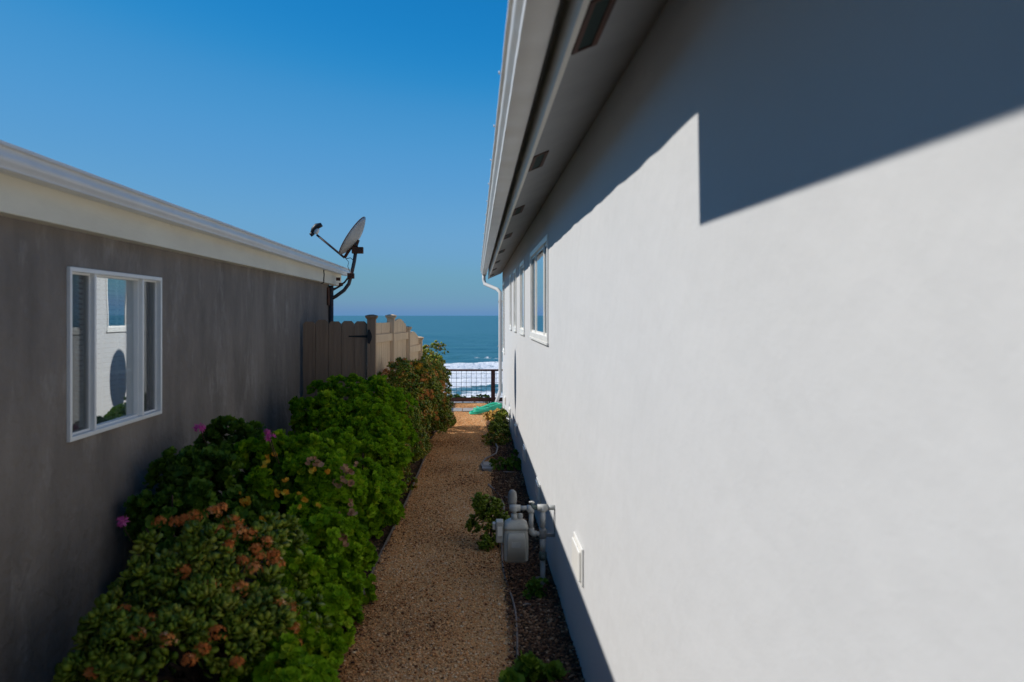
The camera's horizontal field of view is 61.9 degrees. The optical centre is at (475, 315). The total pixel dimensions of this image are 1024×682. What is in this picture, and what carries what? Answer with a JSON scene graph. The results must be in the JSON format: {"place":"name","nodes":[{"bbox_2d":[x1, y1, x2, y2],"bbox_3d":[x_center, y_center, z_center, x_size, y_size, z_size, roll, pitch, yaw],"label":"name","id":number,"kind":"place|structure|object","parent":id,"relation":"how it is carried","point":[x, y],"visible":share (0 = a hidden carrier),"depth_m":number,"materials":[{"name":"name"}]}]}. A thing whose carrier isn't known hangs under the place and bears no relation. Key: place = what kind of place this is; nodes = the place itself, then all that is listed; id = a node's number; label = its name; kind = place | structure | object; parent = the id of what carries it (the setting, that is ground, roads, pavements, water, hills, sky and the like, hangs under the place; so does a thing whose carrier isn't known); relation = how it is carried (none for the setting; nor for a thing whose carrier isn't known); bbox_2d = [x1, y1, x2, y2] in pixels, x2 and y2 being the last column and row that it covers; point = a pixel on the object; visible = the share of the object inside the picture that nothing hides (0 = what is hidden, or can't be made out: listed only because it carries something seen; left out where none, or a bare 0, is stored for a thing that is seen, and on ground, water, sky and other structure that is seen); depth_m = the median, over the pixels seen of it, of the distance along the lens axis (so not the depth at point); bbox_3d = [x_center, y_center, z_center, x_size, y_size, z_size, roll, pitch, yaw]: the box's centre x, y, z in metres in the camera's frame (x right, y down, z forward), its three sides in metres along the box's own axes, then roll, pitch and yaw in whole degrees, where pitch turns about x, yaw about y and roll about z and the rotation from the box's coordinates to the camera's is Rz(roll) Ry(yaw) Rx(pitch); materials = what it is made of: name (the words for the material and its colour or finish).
{"place":"outdoors","nodes":[
{"label":"outdoors","id":0,"kind":"place"},
{"bbox_2d":[0,140,350,681],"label":"grey house","id":1,"kind":"structure","parent":0,"point":[140,331],"depth_m":4.37,"materials":[{"name":"paint"}]},
{"bbox_2d":[67,266,161,441],"bbox_3d":[-1.936,0.183,4.593,0.068,0.826,1.175,0,0,0],"label":"window","id":2,"kind":"structure","parent":1,"relation":"in","point":[113,302],"depth_m":4.60,"materials":[{"name":"white plastic"}]},
{"bbox_2d":[310,217,365,304],"bbox_3d":[-1.755,-0.709,11.083,0.710,1.159,0.512,0,0,-25],"label":"satellite dish","id":3,"kind":"object","parent":1,"relation":"attached to","point":[351,240],"visible":1,"depth_m":11.11,"materials":[{"name":"metal"}]},
{"bbox_2d":[0,0,507,315],"label":"sky","id":4,"kind":"structure","parent":0,"point":[274,120],"materials":[{"name":"blue"}]},
{"bbox_2d":[334,316,501,396],"bbox_3d":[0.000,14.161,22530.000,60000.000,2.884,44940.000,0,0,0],"label":"sea","id":5,"kind":"structure","parent":0,"point":[470,342],"depth_m":484.60,"materials":[{"name":"liquid"}]},
{"bbox_2d":[337,403,519,681],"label":"gravel path","id":6,"kind":"structure","parent":0,"point":[424,675],"depth_m":5.35,"materials":[{"name":"brown gravel"}]},
{"bbox_2d":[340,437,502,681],"bbox_3d":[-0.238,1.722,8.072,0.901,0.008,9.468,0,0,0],"label":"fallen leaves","id":7,"kind":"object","parent":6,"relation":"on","point":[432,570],"visible":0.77,"depth_m":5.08,"materials":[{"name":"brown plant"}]},
{"bbox_2d":[482,461,493,471],"bbox_3d":[0.135,1.722,9.735,0.130,0.056,0.430,0,0,0],"label":"valve box","id":8,"kind":"object","parent":6,"relation":"on","point":[486,466],"visible":0.62,"depth_m":9.60,"materials":[{"name":"concrete"}]},
{"bbox_2d":[480,443,497,470],"bbox_3d":[0.189,1.705,10.398,0.115,0.052,1.812,0,0,8],"label":"irrigation tube","id":9,"kind":"object","parent":6,"relation":"on","point":[495,453],"visible":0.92,"depth_m":10.30,"materials":[{"name":"grey plastic"}]},
{"bbox_2d":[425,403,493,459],"bbox_3d":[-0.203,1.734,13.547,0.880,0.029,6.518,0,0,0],"label":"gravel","id":10,"kind":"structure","parent":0,"point":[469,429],"depth_m":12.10,"materials":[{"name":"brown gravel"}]},
{"bbox_2d":[453,402,502,408],"bbox_3d":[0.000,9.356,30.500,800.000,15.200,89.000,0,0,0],"label":"ground","id":11,"kind":"structure","parent":0,"point":[476,402],"depth_m":17.30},
{"bbox_2d":[77,430,436,681],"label":"hedge bed","id":12,"kind":"object","parent":11,"relation":"on","point":[166,668],"visible":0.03,"depth_m":6.50,"materials":[{"name":"soil"}]},
{"bbox_2d":[51,502,332,681],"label":"jade shrub","id":13,"kind":"object","parent":12,"relation":"on","point":[188,581],"visible":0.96,"depth_m":3.52,"materials":[{"name":"green plant"}]},
{"bbox_2d":[116,414,296,627],"bbox_3d":[-1.478,1.175,4.923,0.866,1.126,1.686,0,0,0],"label":"geranium shrub","id":14,"kind":"object","parent":12,"relation":"on","point":[191,479],"visible":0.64,"depth_m":4.76,"materials":[{"name":"green plant"}]},
{"bbox_2d":[219,502,365,681],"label":"geranium shrub","id":15,"kind":"object","parent":12,"relation":"on","point":[319,657],"visible":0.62,"depth_m":4.16,"materials":[{"name":"green plant"}]},
{"bbox_2d":[209,426,382,626],"bbox_3d":[-1.106,1.199,5.282,1.037,1.144,1.512,0,0,0],"label":"geranium shrub","id":16,"kind":"object","parent":12,"relation":"on","point":[324,471],"visible":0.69,"depth_m":5.09,"materials":[{"name":"green plant"}]},
{"bbox_2d":[276,373,419,538],"bbox_3d":[-1.203,1.148,7.764,1.317,1.204,2.812,0,0,0],"label":"geranium shrub","id":17,"kind":"object","parent":12,"relation":"on","point":[367,414],"visible":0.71,"depth_m":7.45,"materials":[{"name":"green plant"}]},
{"bbox_2d":[338,445,421,680],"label":"leaf litter","id":18,"kind":"object","parent":12,"relation":"on","point":[360,629],"visible":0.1,"depth_m":5.87,"materials":[{"name":"brown plant"}]},
{"bbox_2d":[371,497,407,573],"bbox_3d":[-0.668,1.738,6.810,0.010,0.065,2.381,0,0,1],"label":"edging strip","id":19,"kind":"object","parent":12,"relation":"on","point":[383,547],"visible":0.39,"depth_m":6.44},
{"bbox_2d":[379,393,432,499],"bbox_3d":[-0.770,1.307,8.771,0.607,0.910,2.267,0,0,0],"label":"edge shrub","id":20,"kind":"object","parent":12,"relation":"on","point":[425,445],"visible":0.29,"depth_m":8.76,"materials":[{"name":"green plant"}]},
{"bbox_2d":[407,456,425,498],"bbox_3d":[-0.629,1.738,9.310,0.010,0.065,2.580,0,0,1],"label":"edging strip","id":21,"kind":"object","parent":12,"relation":"on","point":[418,472],"visible":0.42,"depth_m":9.20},
{"bbox_2d":[377,340,456,451],"bbox_3d":[-0.740,1.065,11.380,0.892,1.381,4.239,0,0,5],"label":"red tipped bush","id":22,"kind":"object","parent":12,"relation":"on","point":[423,380],"visible":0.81,"depth_m":10.60,"materials":[{"name":"green plant"}]},
{"bbox_2d":[365,314,423,468],"bbox_3d":[-0.984,0.893,10.915,0.142,1.813,3.325,0,0,6],"label":"wooden fence","id":23,"kind":"object","parent":11,"relation":"on","point":[392,339],"visible":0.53,"depth_m":10.30,"materials":[{"name":"brown wood"}]},
{"bbox_2d":[303,320,371,410],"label":"wooden gate","id":24,"kind":"structure","parent":23,"relation":"attached to","point":[334,348],"depth_m":9.32,"materials":[{"name":"brown wood"}]},
{"bbox_2d":[452,408,462,411],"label":"paving slab","id":25,"kind":"structure","parent":11,"relation":"on","point":[457,409],"depth_m":15.56,"materials":[{"name":"concrete"}]},
{"bbox_2d":[442,369,501,402],"bbox_3d":[-0.350,1.460,16.950,4.500,0.780,0.090,0,0,0],"label":"wire guard rail","id":26,"kind":"object","parent":11,"relation":"on","point":[492,398],"visible":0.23,"depth_m":16.93,"materials":[{"name":"grey metal"}]},
{"bbox_2d":[463,408,488,411],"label":"paving slab","id":27,"kind":"structure","parent":11,"relation":"on","point":[467,409],"depth_m":15.56,"materials":[{"name":"concrete"}]},
{"bbox_2d":[486,417,584,681],"bbox_3d":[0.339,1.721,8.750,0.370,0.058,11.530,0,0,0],"label":"mulch","id":28,"kind":"object","parent":11,"relation":"on","point":[564,629],"visible":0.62,"depth_m":5.05,"materials":[{"name":"brown wood"}]},
{"bbox_2d":[469,402,502,414],"bbox_3d":[0.187,1.651,15.075,0.612,0.184,0.552,0,0,0],"label":"garden hose","id":29,"kind":"object","parent":28,"relation":"on","point":[492,406],"visible":0.94,"depth_m":14.99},
{"bbox_2d":[465,491,509,551],"bbox_3d":[0.086,1.546,6.458,0.314,0.421,0.372,0,0,-31],"label":"bed shrub","id":30,"kind":"object","parent":28,"relation":"on","point":[482,508],"visible":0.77,"depth_m":6.40,"materials":[{"name":"green plant"}]},
{"bbox_2d":[482,408,501,420],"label":"golden succulent","id":31,"kind":"object","parent":28,"relation":"on","point":[490,415],"visible":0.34,"depth_m":14.07,"materials":[{"name":"yellow plant"}]},
{"bbox_2d":[481,429,511,445],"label":"bed shrub","id":32,"kind":"object","parent":28,"relation":"on","point":[500,437],"visible":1,"depth_m":11.47,"materials":[{"name":"green plant"}]},
{"bbox_2d":[488,484,504,512],"bbox_3d":[0.214,1.728,8.027,0.075,0.037,1.457,0,0,-5],"label":"irrigation tube","id":33,"kind":"object","parent":28,"relation":"on","point":[490,486],"visible":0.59,"depth_m":8.33,"materials":[{"name":"grey plastic"}]},
{"bbox_2d":[488,408,509,433],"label":"bed shrub","id":34,"kind":"object","parent":28,"relation":"on","point":[500,422],"visible":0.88,"depth_m":12.47,"materials":[{"name":"green plant"}]},
{"bbox_2d":[488,449,520,470],"bbox_3d":[0.402,1.656,9.665,0.368,0.216,0.578,0,0,34],"label":"bed shrub","id":35,"kind":"object","parent":28,"relation":"on","point":[511,462],"visible":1,"depth_m":9.57,"materials":[{"name":"green plant"}]},
{"bbox_2d":[499,510,518,658],"bbox_3d":[0.209,1.720,5.619,0.057,0.025,4.838,0,0,0],"label":"irrigation tube","id":36,"kind":"object","parent":28,"relation":"on","point":[517,644],"visible":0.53,"depth_m":5.04,"materials":[{"name":"black plastic"}]},
{"bbox_2d":[498,650,569,681],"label":"bed shrub","id":37,"kind":"object","parent":28,"relation":"on","point":[529,666],"visible":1,"depth_m":4.02,"materials":[{"name":"green plant"}]},
{"bbox_2d":[522,576,548,599],"bbox_3d":[0.368,1.673,5.263,0.174,0.167,0.242,0,0,0],"label":"bed shrub","id":38,"kind":"object","parent":28,"relation":"on","point":[534,586],"visible":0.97,"depth_m":5.20,"materials":[{"name":"green plant"}]},
{"bbox_2d":[480,0,1023,681],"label":"white house","id":39,"kind":"structure","parent":11,"relation":"on","point":[758,264],"depth_m":1.48,"materials":[{"name":"paint"}]},
{"bbox_2d":[502,281,504,352],"bbox_3d":[0.530,0.030,15.450,0.062,1.260,1.000,0,0,0],"label":"window","id":40,"kind":"structure","parent":39,"relation":"in","point":[503,284],"depth_m":15.86,"materials":[{"name":"white plastic"}]},
{"bbox_2d":[509,274,511,328],"bbox_3d":[0.530,-0.200,12.360,0.062,0.780,0.600,0,0,0],"label":"window","id":41,"kind":"structure","parent":39,"relation":"in","point":[510,277],"depth_m":12.62,"materials":[{"name":"white plastic"}]},
{"bbox_2d":[513,268,516,330],"bbox_3d":[0.530,-0.200,11.010,0.062,0.780,0.680,0,0,0],"label":"window","id":42,"kind":"structure","parent":39,"relation":"in","point":[515,271],"depth_m":11.07,"materials":[{"name":"white plastic"}]},
{"bbox_2d":[520,259,524,333],"bbox_3d":[0.530,-0.198,9.310,0.062,0.775,0.840,0,0,0],"label":"window","id":43,"kind":"structure","parent":39,"relation":"in","point":[522,265],"depth_m":9.42,"materials":[{"name":"white plastic"}]},
{"bbox_2d":[492,490,554,584],"bbox_3d":[0.315,1.466,5.496,0.413,0.667,0.165,0,0,0],"label":"gas meter","id":44,"kind":"object","parent":39,"relation":"attached to","point":[513,531],"visible":0.99,"depth_m":5.47,"materials":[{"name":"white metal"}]},
{"bbox_2d":[530,234,548,341],"bbox_3d":[0.530,-0.191,6.920,0.062,0.761,1.880,0,0,0],"label":"window","id":45,"kind":"structure","parent":39,"relation":"in","point":[539,257],"depth_m":6.80,"materials":[{"name":"white plastic"}]}
]}

